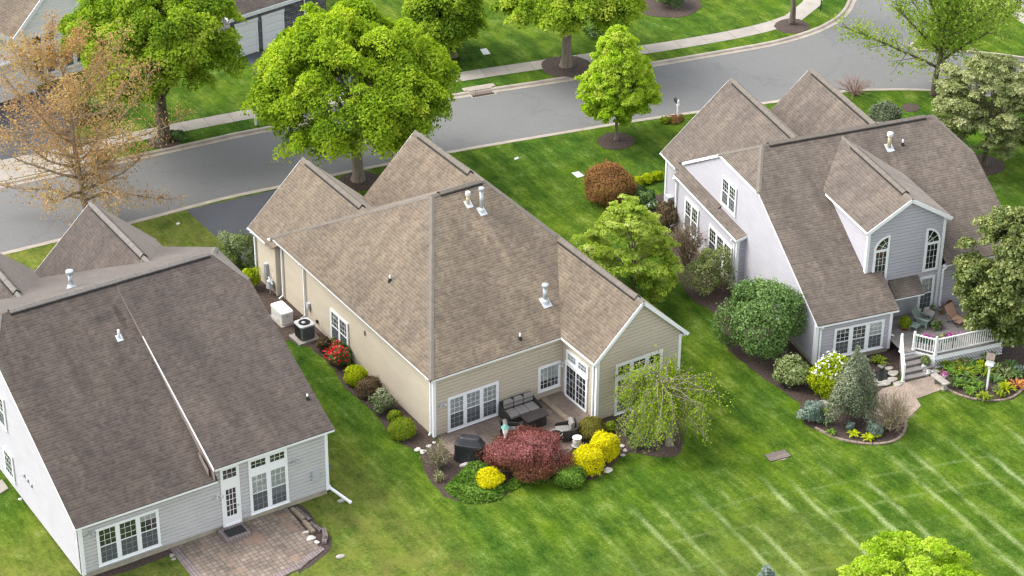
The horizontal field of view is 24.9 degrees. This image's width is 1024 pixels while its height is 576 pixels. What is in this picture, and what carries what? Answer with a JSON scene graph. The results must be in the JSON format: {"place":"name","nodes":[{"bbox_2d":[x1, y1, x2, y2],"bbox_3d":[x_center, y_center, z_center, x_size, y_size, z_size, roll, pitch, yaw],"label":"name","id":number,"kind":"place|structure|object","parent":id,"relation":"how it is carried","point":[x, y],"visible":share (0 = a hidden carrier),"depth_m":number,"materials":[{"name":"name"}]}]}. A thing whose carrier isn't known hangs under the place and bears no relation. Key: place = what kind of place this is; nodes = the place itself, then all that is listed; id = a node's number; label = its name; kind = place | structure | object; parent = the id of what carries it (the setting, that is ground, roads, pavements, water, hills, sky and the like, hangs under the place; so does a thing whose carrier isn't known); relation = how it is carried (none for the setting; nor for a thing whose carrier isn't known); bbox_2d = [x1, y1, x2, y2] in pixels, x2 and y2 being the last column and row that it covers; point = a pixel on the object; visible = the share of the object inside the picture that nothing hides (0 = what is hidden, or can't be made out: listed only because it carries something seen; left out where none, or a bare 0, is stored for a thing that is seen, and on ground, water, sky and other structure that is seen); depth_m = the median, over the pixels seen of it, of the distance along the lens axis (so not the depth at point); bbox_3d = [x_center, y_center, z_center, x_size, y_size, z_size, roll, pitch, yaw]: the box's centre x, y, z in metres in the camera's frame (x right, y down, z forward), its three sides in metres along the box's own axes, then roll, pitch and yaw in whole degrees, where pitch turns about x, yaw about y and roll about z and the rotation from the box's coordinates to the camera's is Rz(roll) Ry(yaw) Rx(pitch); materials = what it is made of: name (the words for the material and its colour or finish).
{"place":"outdoors","nodes":[
{"label":"outdoors","id":0,"kind":"place"},
{"bbox_2d":[0,74,77,162],"bbox_3d":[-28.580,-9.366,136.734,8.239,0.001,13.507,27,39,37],"label":"driveway","id":1,"kind":"structure","parent":0,"point":[12,152],"depth_m":137.38,"materials":[{"name":"grey asphalt"}]},
{"bbox_2d":[0,149,91,180],"bbox_3d":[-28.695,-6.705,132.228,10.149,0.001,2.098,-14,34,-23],"label":"driveway apron","id":2,"kind":"object","parent":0,"point":[12,172],"visible":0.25,"depth_m":132.56,"materials":[{"name":"concrete"}]},
{"bbox_2d":[187,190,275,267],"bbox_3d":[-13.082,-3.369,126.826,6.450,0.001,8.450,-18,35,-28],"label":"driveway","id":3,"kind":"structure","parent":0,"point":[235,216],"depth_m":127.98,"materials":[{"name":"grey asphalt"}]},
{"bbox_2d":[154,0,325,56],"bbox_3d":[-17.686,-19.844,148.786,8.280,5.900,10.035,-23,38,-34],"label":"house","id":4,"kind":"structure","parent":0,"point":[265,24],"depth_m":145.69,"materials":[{"name":"grey stone"}]},
{"bbox_2d":[234,17,258,56],"bbox_3d":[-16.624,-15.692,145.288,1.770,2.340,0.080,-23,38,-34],"label":"garage door","id":5,"kind":"structure","parent":4,"relation":"in","point":[250,43],"depth_m":145.32,"materials":[{"name":"white paint"}]},
{"bbox_2d":[261,9,284,49],"bbox_3d":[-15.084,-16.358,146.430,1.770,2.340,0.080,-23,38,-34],"label":"garage door","id":6,"kind":"structure","parent":4,"relation":"in","point":[269,31],"depth_m":146.28,"materials":[{"name":"white paint"}]},
{"bbox_2d":[178,508,318,575],"bbox_3d":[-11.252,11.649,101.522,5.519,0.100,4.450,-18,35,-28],"label":"paver patio","id":7,"kind":"structure","parent":0,"point":[274,543],"depth_m":101.68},
{"bbox_2d":[217,522,250,543],"bbox_3d":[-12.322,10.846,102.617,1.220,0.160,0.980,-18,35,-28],"label":"step","id":8,"kind":"structure","parent":7,"relation":"on","point":[224,536],"depth_m":102.40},
{"bbox_2d":[0,0,822,163],"bbox_3d":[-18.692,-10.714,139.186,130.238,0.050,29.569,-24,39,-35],"label":"pavement","id":9,"kind":"structure","parent":0,"point":[804,8],"depth_m":144.93,"materials":[{"name":"concrete"}]},
{"bbox_2d":[0,0,1023,575],"bbox_3d":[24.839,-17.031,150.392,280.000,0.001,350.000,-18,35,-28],"label":"lawn","id":10,"kind":"structure","parent":0,"point":[734,500],"depth_m":107.11,"materials":[{"name":"green plant"}]},
{"bbox_2d":[0,0,86,103],"bbox_3d":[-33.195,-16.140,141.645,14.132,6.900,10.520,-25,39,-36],"label":"house","id":11,"kind":"structure","parent":10,"relation":"on","point":[15,15],"depth_m":139.84,"materials":[{"name":"concrete"}]},
{"bbox_2d":[0,62,26,102],"bbox_3d":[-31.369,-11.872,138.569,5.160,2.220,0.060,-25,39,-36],"label":"garage door","id":12,"kind":"structure","parent":11,"relation":"in","point":[2,91],"depth_m":139.55,"materials":[{"name":"white paint"}]},
{"bbox_2d":[29,29,59,79],"bbox_3d":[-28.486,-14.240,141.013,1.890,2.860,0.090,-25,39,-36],"label":"garage door","id":13,"kind":"structure","parent":11,"relation":"in","point":[31,37],"depth_m":140.99,"materials":[{"name":"white paint"}]},
{"bbox_2d":[0,10,203,229],"bbox_3d":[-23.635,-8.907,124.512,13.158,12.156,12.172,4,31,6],"label":"young maple","id":14,"kind":"object","parent":10,"relation":"on","point":[70,99],"visible":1,"depth_m":124.19,"materials":[{"name":"orange plant"}]},
{"bbox_2d":[94,549,172,575],"bbox_3d":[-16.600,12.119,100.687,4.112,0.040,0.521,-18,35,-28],"label":"bare soil","id":15,"kind":"structure","parent":10,"relation":"on","point":[139,563],"depth_m":100.79,"materials":[{"name":"brown soil"}]},
{"bbox_2d":[54,0,246,143],"bbox_3d":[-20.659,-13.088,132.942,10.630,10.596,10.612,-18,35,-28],"label":"maple tree","id":16,"kind":"object","parent":10,"relation":"on","point":[177,35],"visible":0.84,"depth_m":129.26,"materials":[{"name":"green plant"}]},
{"bbox_2d":[0,201,334,575],"bbox_3d":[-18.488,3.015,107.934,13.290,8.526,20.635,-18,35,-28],"label":"house","id":17,"kind":"structure","parent":10,"relation":"on","point":[156,396],"depth_m":102.87,"materials":[{"name":"grey"}]},
{"bbox_2d":[2,445,15,483],"bbox_3d":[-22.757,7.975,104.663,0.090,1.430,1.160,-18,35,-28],"label":"window","id":18,"kind":"structure","parent":17,"relation":"in","point":[8,459],"depth_m":104.65,"materials":[{"name":"white glass"}]},
{"bbox_2d":[95,508,161,567],"bbox_3d":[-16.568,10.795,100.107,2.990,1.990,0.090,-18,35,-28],"label":"window","id":19,"kind":"structure","parent":17,"relation":"in","point":[140,533],"depth_m":100.10,"materials":[{"name":"white glass"}]},
{"bbox_2d":[219,464,241,527],"bbox_3d":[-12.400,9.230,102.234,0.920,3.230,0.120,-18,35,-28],"label":"door","id":20,"kind":"structure","parent":17,"relation":"in","point":[229,477],"depth_m":102.22,"materials":[{"name":"white paint"}]},
{"bbox_2d":[248,448,289,515],"bbox_3d":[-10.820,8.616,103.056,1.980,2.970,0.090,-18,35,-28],"label":"window","id":21,"kind":"structure","parent":17,"relation":"in","point":[268,473],"depth_m":103.05,"materials":[{"name":"white glass"}]},
{"bbox_2d":[170,546,201,575],"bbox_3d":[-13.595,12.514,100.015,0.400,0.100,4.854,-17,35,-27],"label":"paver border","id":22,"kind":"object","parent":10,"relation":"on","point":[185,562],"visible":1,"depth_m":100.88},
{"bbox_2d":[217,230,254,268],"bbox_3d":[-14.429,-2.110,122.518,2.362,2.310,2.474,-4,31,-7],"label":"boxwood","id":23,"kind":"object","parent":10,"relation":"on","point":[231,250],"visible":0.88,"depth_m":121.98,"materials":[{"name":"green plant"}]},
{"bbox_2d":[254,279,308,346],"bbox_3d":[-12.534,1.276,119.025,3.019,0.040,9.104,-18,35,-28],"label":"mulch bed","id":24,"kind":"object","parent":10,"relation":"on","point":[266,297],"visible":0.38,"depth_m":119.96,"materials":[{"name":"brown wood"}]},
{"bbox_2d":[272,546,324,575],"bbox_3d":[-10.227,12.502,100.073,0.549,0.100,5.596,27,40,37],"label":"paver border","id":25,"kind":"object","parent":10,"relation":"on","point":[306,559],"visible":1,"depth_m":100.84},
{"bbox_2d":[284,504,331,573],"bbox_3d":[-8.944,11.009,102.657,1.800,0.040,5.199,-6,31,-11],"label":"mulch bed","id":26,"kind":"object","parent":10,"relation":"on","point":[327,546],"visible":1,"depth_m":102.49,"materials":[{"name":"brown wood"}]},
{"bbox_2d":[269,289,438,452],"bbox_3d":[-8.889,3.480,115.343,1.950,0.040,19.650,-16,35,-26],"label":"mulch bed","id":27,"kind":"object","parent":10,"relation":"on","point":[421,438],"visible":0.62,"depth_m":111.59,"materials":[{"name":"brown soil"}]},
{"bbox_2d":[270,300,293,327],"bbox_3d":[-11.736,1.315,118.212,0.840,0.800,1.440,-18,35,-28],"label":"generator","id":28,"kind":"object","parent":27,"relation":"on","point":[281,315],"visible":0.99,"depth_m":117.89,"materials":[{"name":"metal"}]},
{"bbox_2d":[289,317,318,345],"bbox_3d":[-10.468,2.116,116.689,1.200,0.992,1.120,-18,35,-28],"label":"air conditioner","id":29,"kind":"object","parent":27,"relation":"on","point":[304,333],"visible":1,"depth_m":116.46,"materials":[{"name":"metal"}]},
{"bbox_2d":[323,340,351,365],"bbox_3d":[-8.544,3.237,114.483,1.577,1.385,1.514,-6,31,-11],"label":"azalea","id":30,"kind":"object","parent":27,"relation":"on","point":[339,349],"visible":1,"depth_m":114.06,"materials":[{"name":"red plant"}]},
{"bbox_2d":[342,363,368,386],"bbox_3d":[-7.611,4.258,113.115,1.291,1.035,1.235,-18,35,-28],"label":"shrub","id":31,"kind":"object","parent":27,"relation":"on","point":[352,372],"visible":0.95,"depth_m":112.79,"materials":[{"name":"green plant"}]},
{"bbox_2d":[356,375,382,398],"bbox_3d":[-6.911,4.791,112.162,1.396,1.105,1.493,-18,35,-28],"label":"shrub","id":32,"kind":"object","parent":27,"relation":"on","point":[371,382],"visible":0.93,"depth_m":111.81,"materials":[{"name":"brown plant"}]},
{"bbox_2d":[367,386,397,413],"bbox_3d":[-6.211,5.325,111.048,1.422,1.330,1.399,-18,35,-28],"label":"shrub","id":33,"kind":"object","parent":27,"relation":"on","point":[376,399],"visible":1,"depth_m":110.67,"materials":[{"name":"green plant"}]},
{"bbox_2d":[387,416,416,441],"bbox_3d":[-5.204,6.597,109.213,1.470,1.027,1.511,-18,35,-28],"label":"boxwood","id":34,"kind":"object","parent":27,"relation":"on","point":[403,424],"visible":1,"depth_m":108.88,"materials":[{"name":"green plant"}]},
{"bbox_2d":[339,171,377,190],"bbox_3d":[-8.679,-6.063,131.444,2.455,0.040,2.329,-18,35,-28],"label":"mulch bed","id":35,"kind":"object","parent":10,"relation":"on","point":[369,181],"visible":0.5,"depth_m":131.36,"materials":[{"name":"brown soil"}]},
{"bbox_2d":[239,0,461,182],"bbox_3d":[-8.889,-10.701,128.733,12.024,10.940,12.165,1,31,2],"label":"maple tree","id":36,"kind":"object","parent":35,"relation":"on","point":[364,44],"visible":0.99,"depth_m":125.37,"materials":[{"name":"green plant"}]},
{"bbox_2d":[401,0,490,57],"bbox_3d":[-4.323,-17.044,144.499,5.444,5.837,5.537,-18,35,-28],"label":"maple tree","id":37,"kind":"object","parent":10,"relation":"on","point":[449,25],"visible":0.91,"depth_m":142.86,"materials":[{"name":"green plant"}]},
{"bbox_2d":[247,130,688,437],"bbox_3d":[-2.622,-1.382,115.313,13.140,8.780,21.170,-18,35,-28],"label":"house","id":38,"kind":"structure","parent":10,"relation":"on","point":[437,289],"depth_m":111.67,"materials":[{"name":"brown"}]},
{"bbox_2d":[330,308,348,346],"bbox_3d":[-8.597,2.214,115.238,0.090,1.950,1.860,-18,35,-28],"label":"window","id":39,"kind":"structure","parent":38,"relation":"in","point":[339,328],"depth_m":115.10,"materials":[{"name":"white glass"}]},
{"bbox_2d":[447,381,498,432],"bbox_3d":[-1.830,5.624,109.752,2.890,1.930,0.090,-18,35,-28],"label":"window","id":40,"kind":"structure","parent":38,"relation":"in","point":[479,404],"depth_m":109.75,"materials":[{"name":"white glass"}]},
{"bbox_2d":[537,360,560,393],"bbox_3d":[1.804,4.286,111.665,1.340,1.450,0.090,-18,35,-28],"label":"window","id":41,"kind":"structure","parent":38,"relation":"in","point":[549,375],"depth_m":111.67,"materials":[{"name":"white glass"}]},
{"bbox_2d":[564,361,587,412],"bbox_3d":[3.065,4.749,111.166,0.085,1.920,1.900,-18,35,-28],"label":"sliding door","id":42,"kind":"structure","parent":38,"relation":"in","point":[575,384],"depth_m":111.18,"materials":[{"name":"white glass"}]},
{"bbox_2d":[565,349,588,378],"bbox_3d":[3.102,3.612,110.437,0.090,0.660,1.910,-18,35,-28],"label":"window","id":43,"kind":"structure","parent":38,"relation":"in","point":[571,359],"depth_m":110.39,"materials":[{"name":"white glass"}]},
{"bbox_2d":[613,349,662,415],"bbox_3d":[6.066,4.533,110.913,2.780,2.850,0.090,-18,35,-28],"label":"window","id":44,"kind":"structure","parent":38,"relation":"in","point":[646,357],"depth_m":110.48,"materials":[{"name":"white glass"}]},
{"bbox_2d":[421,405,682,502],"bbox_3d":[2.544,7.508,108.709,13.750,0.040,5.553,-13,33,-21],"label":"mulch bed","id":45,"kind":"object","parent":10,"relation":"on","point":[451,469],"visible":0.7,"depth_m":108.21,"materials":[{"name":"brown soil"}]},
{"bbox_2d":[419,437,452,468],"bbox_3d":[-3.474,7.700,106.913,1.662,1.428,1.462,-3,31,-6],"label":"shrub","id":46,"kind":"object","parent":45,"relation":"on","point":[438,461],"visible":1,"depth_m":106.89,"materials":[{"name":"brown plant"}]},
{"bbox_2d":[444,460,507,503],"bbox_3d":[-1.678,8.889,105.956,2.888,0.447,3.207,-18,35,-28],"label":"ground cover","id":47,"kind":"object","parent":45,"relation":"on","point":[468,472],"visible":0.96,"depth_m":105.48,"materials":[{"name":"green plant"}]},
{"bbox_2d":[475,466,505,488],"bbox_3d":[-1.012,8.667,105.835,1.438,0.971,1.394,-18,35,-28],"label":"golden shrub","id":48,"kind":"object","parent":45,"relation":"on","point":[495,476],"visible":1,"depth_m":105.53,"materials":[{"name":"yellow plant"}]},
{"bbox_2d":[475,425,578,484],"bbox_3d":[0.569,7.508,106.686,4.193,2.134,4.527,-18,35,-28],"label":"laceleaf maple","id":49,"kind":"object","parent":45,"relation":"on","point":[546,448],"visible":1,"depth_m":105.89,"materials":[{"name":"red plant"}]},
{"bbox_2d":[504,476,585,490],"bbox_3d":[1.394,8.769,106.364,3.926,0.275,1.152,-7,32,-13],"label":"ground cover","id":50,"kind":"object","parent":45,"relation":"on","point":[512,483],"visible":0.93,"depth_m":106.14,"materials":[{"name":"green plant"}]},
{"bbox_2d":[552,463,586,488],"bbox_3d":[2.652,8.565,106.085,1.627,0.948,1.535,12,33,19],"label":"shrub","id":51,"kind":"object","parent":45,"relation":"on","point":[575,470],"visible":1,"depth_m":105.71,"materials":[{"name":"green plant"}]},
{"bbox_2d":[568,443,604,476],"bbox_3d":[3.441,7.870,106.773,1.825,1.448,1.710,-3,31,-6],"label":"golden shrub","id":52,"kind":"object","parent":45,"relation":"on","point":[584,452],"visible":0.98,"depth_m":106.36,"materials":[{"name":"yellow plant"}]},
{"bbox_2d":[577,415,606,440],"bbox_3d":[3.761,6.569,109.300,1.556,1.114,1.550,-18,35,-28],"label":"boxwood","id":53,"kind":"object","parent":45,"relation":"on","point":[588,423],"visible":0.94,"depth_m":108.94,"materials":[{"name":"green plant"}]},
{"bbox_2d":[589,429,620,464],"bbox_3d":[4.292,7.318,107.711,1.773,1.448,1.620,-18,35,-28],"label":"golden shrub","id":54,"kind":"object","parent":45,"relation":"on","point":[604,440],"visible":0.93,"depth_m":107.32,"materials":[{"name":"yellow plant"}]},
{"bbox_2d":[603,345,733,452],"bbox_3d":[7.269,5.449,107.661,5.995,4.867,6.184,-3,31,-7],"label":"weeping cherry","id":55,"kind":"object","parent":45,"relation":"on","point":[669,397],"visible":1,"depth_m":107.12,"materials":[{"name":"green plant"}]},
{"bbox_2d":[541,56,589,76],"bbox_3d":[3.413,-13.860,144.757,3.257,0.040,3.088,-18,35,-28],"label":"mulch bed","id":56,"kind":"object","parent":10,"relation":"on","point":[550,66],"visible":0.74,"depth_m":144.57,"materials":[{"name":"brown soil"}]},
{"bbox_2d":[490,0,650,68],"bbox_3d":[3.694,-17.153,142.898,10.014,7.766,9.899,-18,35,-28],"label":"maple tree","id":57,"kind":"object","parent":56,"relation":"on","point":[568,16],"visible":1,"depth_m":139.37,"materials":[{"name":"green plant"}]},
{"bbox_2d":[582,159,640,206],"bbox_3d":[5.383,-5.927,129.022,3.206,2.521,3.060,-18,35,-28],"label":"shrub","id":58,"kind":"object","parent":10,"relation":"on","point":[604,176],"visible":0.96,"depth_m":128.43,"materials":[{"name":"brown plant"}]},
{"bbox_2d":[597,132,634,149],"bbox_3d":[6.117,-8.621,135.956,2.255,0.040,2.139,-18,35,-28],"label":"mulch bed","id":59,"kind":"object","parent":10,"relation":"on","point":[607,141],"visible":1,"depth_m":135.88,"materials":[{"name":"brown soil"}]},
{"bbox_2d":[574,24,662,140],"bbox_3d":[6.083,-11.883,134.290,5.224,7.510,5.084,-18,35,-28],"label":"young tree","id":60,"kind":"object","parent":59,"relation":"on","point":[619,65],"visible":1,"depth_m":132.69,"materials":[{"name":"green plant"}]},
{"bbox_2d":[570,193,684,302],"bbox_3d":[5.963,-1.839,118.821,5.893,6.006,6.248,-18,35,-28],"label":"dogwood tree","id":61,"kind":"object","parent":10,"relation":"on","point":[636,223],"visible":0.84,"depth_m":117.82,"materials":[{"name":"green plant"}]},
{"bbox_2d":[640,0,701,17],"bbox_3d":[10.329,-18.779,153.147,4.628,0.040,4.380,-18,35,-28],"label":"mulch bed","id":62,"kind":"object","parent":10,"relation":"on","point":[685,8],"visible":0.73,"depth_m":152.37,"materials":[{"name":"brown soil"}]},
{"bbox_2d":[616,186,900,402],"bbox_3d":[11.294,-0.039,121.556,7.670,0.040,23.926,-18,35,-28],"label":"mulch bed","id":63,"kind":"object","parent":10,"relation":"on","point":[766,367],"visible":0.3,"depth_m":116.10,"materials":[{"name":"brown soil"}]},
{"bbox_2d":[636,187,655,204],"bbox_3d":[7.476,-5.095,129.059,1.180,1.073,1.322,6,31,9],"label":"shrub","id":64,"kind":"object","parent":63,"relation":"on","point":[648,194],"visible":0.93,"depth_m":128.67,"materials":[{"name":"green plant"}]},
{"bbox_2d":[655,200,678,226],"bbox_3d":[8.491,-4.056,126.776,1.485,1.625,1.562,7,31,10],"label":"shrub","id":65,"kind":"object","parent":63,"relation":"on","point":[669,207],"visible":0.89,"depth_m":126.35,"materials":[{"name":"brown plant"}]},
{"bbox_2d":[669,214,709,266],"bbox_3d":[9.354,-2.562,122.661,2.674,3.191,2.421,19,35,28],"label":"shrub","id":66,"kind":"object","parent":63,"relation":"on","point":[686,240],"visible":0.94,"depth_m":122.48,"materials":[{"name":"red plant"}]},
{"bbox_2d":[679,244,736,295],"bbox_3d":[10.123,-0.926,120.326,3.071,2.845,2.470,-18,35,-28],"label":"shrub","id":67,"kind":"object","parent":63,"relation":"on","point":[717,253],"visible":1,"depth_m":119.90,"materials":[{"name":"green plant"}]},
{"bbox_2d":[706,274,807,362],"bbox_3d":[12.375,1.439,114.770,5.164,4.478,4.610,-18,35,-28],"label":"viburnum","id":68,"kind":"object","parent":63,"relation":"on","point":[755,305],"visible":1,"depth_m":113.87,"materials":[{"name":"green plant"}]},
{"bbox_2d":[772,352,810,387],"bbox_3d":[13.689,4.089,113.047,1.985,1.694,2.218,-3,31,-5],"label":"rhododendron","id":69,"kind":"object","parent":63,"relation":"on","point":[789,367],"visible":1,"depth_m":112.75,"materials":[{"name":"green plant"}]},
{"bbox_2d":[804,350,852,400],"bbox_3d":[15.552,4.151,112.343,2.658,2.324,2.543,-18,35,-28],"label":"azalea","id":70,"kind":"object","parent":63,"relation":"on","point":[830,364],"visible":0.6,"depth_m":111.74,"materials":[{"name":"green plant"}]},
{"bbox_2d":[774,18,809,33],"bbox_3d":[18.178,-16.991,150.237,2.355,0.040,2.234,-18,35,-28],"label":"mulch bed","id":71,"kind":"object","parent":10,"relation":"on","point":[784,26],"visible":1,"depth_m":150.14,"materials":[{"name":"brown soil"}]},
{"bbox_2d":[659,67,1015,365],"bbox_3d":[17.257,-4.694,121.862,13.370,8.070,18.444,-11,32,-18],"label":"house","id":72,"kind":"structure","parent":10,"relation":"on","point":[845,216],"depth_m":118.15,"materials":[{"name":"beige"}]},
{"bbox_2d":[683,196,698,238],"bbox_3d":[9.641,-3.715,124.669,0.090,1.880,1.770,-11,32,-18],"label":"window","id":73,"kind":"structure","parent":72,"relation":"in","point":[690,210],"depth_m":124.54,"materials":[{"name":"white glass"}]},
{"bbox_2d":[708,224,732,278],"bbox_3d":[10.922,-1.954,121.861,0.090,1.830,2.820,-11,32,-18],"label":"window","id":74,"kind":"structure","parent":72,"relation":"in","point":[715,239],"depth_m":121.90,"materials":[{"name":"white glass"}]},
{"bbox_2d":[720,175,736,216],"bbox_3d":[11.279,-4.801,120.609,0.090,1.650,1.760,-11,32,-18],"label":"window","id":75,"kind":"structure","parent":72,"relation":"in","point":[728,200],"depth_m":120.57,"materials":[{"name":"white glass"}]},
{"bbox_2d":[832,318,884,356],"bbox_3d":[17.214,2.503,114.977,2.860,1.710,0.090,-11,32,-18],"label":"window","id":76,"kind":"structure","parent":72,"relation":"in","point":[869,335],"depth_m":114.96,"materials":[{"name":"white glass"}]},
{"bbox_2d":[872,235,890,278],"bbox_3d":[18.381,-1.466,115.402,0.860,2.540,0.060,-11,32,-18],"label":"arched window","id":77,"kind":"structure","parent":72,"relation":"in","point":[881,251],"depth_m":115.33,"materials":[{"name":"white glass"}]},
{"bbox_2d":[893,298,911,316],"bbox_3d":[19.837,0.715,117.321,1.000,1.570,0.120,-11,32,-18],"label":"wall","id":78,"kind":"structure","parent":72,"relation":"in","point":[904,305],"depth_m":117.51,"materials":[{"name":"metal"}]},
{"bbox_2d":[917,274,935,310],"bbox_3d":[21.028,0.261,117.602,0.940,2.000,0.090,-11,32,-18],"label":"window","id":79,"kind":"structure","parent":72,"relation":"in","point":[928,282],"depth_m":117.63,"materials":[{"name":"white glass"}]},
{"bbox_2d":[922,228,940,271],"bbox_3d":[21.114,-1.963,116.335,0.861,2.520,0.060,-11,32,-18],"label":"arched window","id":80,"kind":"structure","parent":72,"relation":"in","point":[933,239],"depth_m":116.37,"materials":[{"name":"white glass"}]},
{"bbox_2d":[800,396,904,444],"bbox_3d":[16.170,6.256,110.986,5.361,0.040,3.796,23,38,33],"label":"mulch bed","id":81,"kind":"object","parent":10,"relation":"on","point":[839,427],"visible":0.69,"depth_m":110.30,"materials":[{"name":"brown soil"}]},
{"bbox_2d":[795,399,825,422],"bbox_3d":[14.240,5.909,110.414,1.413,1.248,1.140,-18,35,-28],"label":"juniper","id":82,"kind":"object","parent":81,"relation":"on","point":[813,408],"visible":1,"depth_m":110.20,"materials":[{"name":"teal plant"}]},
{"bbox_2d":[822,342,880,422],"bbox_3d":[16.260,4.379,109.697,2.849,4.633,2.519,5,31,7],"label":"cypress","id":83,"kind":"object","parent":81,"relation":"on","point":[855,365],"visible":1,"depth_m":109.18,"materials":[{"name":"green plant"}]},
{"bbox_2d":[865,386,917,433],"bbox_3d":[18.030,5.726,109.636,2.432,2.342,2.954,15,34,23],"label":"shrub","id":84,"kind":"object","parent":81,"relation":"on","point":[892,416],"visible":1,"depth_m":109.57,"materials":[{"name":"grey plant"}]},
{"bbox_2d":[835,72,873,98],"bbox_3d":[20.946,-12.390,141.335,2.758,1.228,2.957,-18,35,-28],"label":"shrub","id":85,"kind":"object","parent":10,"relation":"on","point":[857,91],"visible":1,"depth_m":141.37,"materials":[{"name":"brown plant"}]},
{"bbox_2d":[814,420,907,444],"bbox_3d":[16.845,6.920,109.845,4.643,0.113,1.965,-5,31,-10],"label":"bed edging","id":86,"kind":"object","parent":10,"relation":"on","point":[866,443],"visible":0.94,"depth_m":109.36,"materials":[{"name":"beige stone"}]},
{"bbox_2d":[868,99,902,121],"bbox_3d":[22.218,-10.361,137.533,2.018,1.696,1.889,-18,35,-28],"label":"spruce shrub","id":87,"kind":"object","parent":10,"relation":"on","point":[880,111],"visible":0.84,"depth_m":137.08,"materials":[{"name":"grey plant"}]},
{"bbox_2d":[865,375,941,422],"bbox_3d":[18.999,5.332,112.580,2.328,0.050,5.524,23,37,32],"label":"walk","id":88,"kind":"structure","parent":10,"relation":"on","point":[915,389],"depth_m":113.01,"materials":[{"name":"beige stone"}]},
{"bbox_2d":[836,529,981,575],"bbox_3d":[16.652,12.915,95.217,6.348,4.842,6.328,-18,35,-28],"label":"young tree","id":89,"kind":"object","parent":10,"relation":"on","point":[862,565],"visible":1,"depth_m":95.44,"materials":[{"name":"green plant"}]},
{"bbox_2d":[831,0,1023,96],"bbox_3d":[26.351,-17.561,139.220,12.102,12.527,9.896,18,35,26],"label":"street tree","id":90,"kind":"object","parent":10,"relation":"on","point":[944,35],"visible":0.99,"depth_m":138.49,"materials":[{"name":"green plant"}]},
{"bbox_2d":[890,305,1003,382],"bbox_3d":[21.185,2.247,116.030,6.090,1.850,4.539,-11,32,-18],"label":"deck","id":91,"kind":"structure","parent":10,"relation":"on","point":[968,344],"depth_m":115.13,"materials":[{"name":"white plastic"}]},
{"bbox_2d":[940,344,1023,401],"bbox_3d":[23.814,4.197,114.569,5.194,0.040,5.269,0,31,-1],"label":"mulch bed","id":92,"kind":"object","parent":10,"relation":"on","point":[1015,353],"visible":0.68,"depth_m":114.17,"materials":[{"name":"brown soil"}]},
{"bbox_2d":[951,205,1023,353],"bbox_3d":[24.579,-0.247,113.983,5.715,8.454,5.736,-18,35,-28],"label":"magnolia tree","id":93,"kind":"object","parent":92,"relation":"on","point":[988,291],"visible":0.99,"depth_m":112.60,"materials":[{"name":"green plant"}]},
{"bbox_2d":[976,155,1004,174],"bbox_3d":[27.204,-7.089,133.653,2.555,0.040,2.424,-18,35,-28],"label":"mulch bed","id":94,"kind":"object","parent":10,"relation":"on","point":[995,165],"visible":0.56,"depth_m":133.59,"materials":[{"name":"brown soil"}]},
{"bbox_2d":[930,47,1023,167],"bbox_3d":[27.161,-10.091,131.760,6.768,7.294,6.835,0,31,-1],"label":"broadleaf tree","id":95,"kind":"object","parent":94,"relation":"on","point":[957,106],"visible":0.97,"depth_m":129.92,"materials":[{"name":"green plant"}]},
{"bbox_2d":[0,0,1023,252],"bbox_3d":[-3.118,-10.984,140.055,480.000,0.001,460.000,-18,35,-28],"label":"road","id":96,"kind":"structure","parent":0,"point":[200,174],"depth_m":138.75,"materials":[{"name":"grey asphalt"}]},
{"bbox_2d":[0,0,856,188],"bbox_3d":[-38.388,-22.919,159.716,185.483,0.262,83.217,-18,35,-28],"label":"kerb","id":97,"kind":"structure","parent":96,"relation":"on","point":[849,5],"depth_m":142.51,"materials":[{"name":"concrete"}]},
{"bbox_2d":[462,83,496,97],"bbox_3d":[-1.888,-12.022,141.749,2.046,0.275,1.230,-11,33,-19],"label":"storm drain","id":98,"kind":"object","parent":97,"relation":"in","point":[480,87],"visible":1,"depth_m":141.69,"materials":[{"name":"concrete"}]},
{"bbox_2d":[1,88,990,254],"bbox_3d":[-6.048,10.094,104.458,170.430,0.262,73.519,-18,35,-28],"label":"kerb","id":99,"kind":"structure","parent":96,"relation":"on","point":[336,174],"depth_m":134.66,"materials":[{"name":"concrete"}]},
{"bbox_2d":[437,400,587,471],"bbox_3d":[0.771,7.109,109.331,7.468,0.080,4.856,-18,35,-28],"label":"brick patio","id":100,"kind":"structure","parent":0,"point":[484,430],"depth_m":109.73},
{"bbox_2d":[453,434,485,463],"bbox_3d":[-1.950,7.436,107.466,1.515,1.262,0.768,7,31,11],"label":"covered grill","id":101,"kind":"object","parent":100,"relation":"on","point":[467,447],"visible":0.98,"depth_m":107.17,"materials":[{"name":"black fabric"}]},
{"bbox_2d":[498,391,541,421],"bbox_3d":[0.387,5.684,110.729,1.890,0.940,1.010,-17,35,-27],"label":"sofa","id":102,"kind":"object","parent":100,"relation":"on","point":[513,408],"visible":1,"depth_m":110.61,"materials":[{"name":"fabric"}]},
{"bbox_2d":[520,408,549,428],"bbox_3d":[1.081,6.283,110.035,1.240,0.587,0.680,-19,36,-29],"label":"fire table","id":103,"kind":"object","parent":100,"relation":"on","point":[538,417],"visible":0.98,"depth_m":109.86,"materials":[{"name":"wicker"}]},
{"bbox_2d":[554,417,578,441],"bbox_3d":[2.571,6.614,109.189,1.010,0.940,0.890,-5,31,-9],"label":"armchair","id":104,"kind":"object","parent":100,"relation":"on","point":[569,427],"visible":0.88,"depth_m":108.98,"materials":[{"name":"wicker"}]},
{"bbox_2d":[545,391,590,422],"bbox_3d":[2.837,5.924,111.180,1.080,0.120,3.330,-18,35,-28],"label":"landing","id":105,"kind":"object","parent":100,"relation":"on","point":[561,401],"visible":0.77,"depth_m":111.44,"materials":[{"name":"beige concrete"}]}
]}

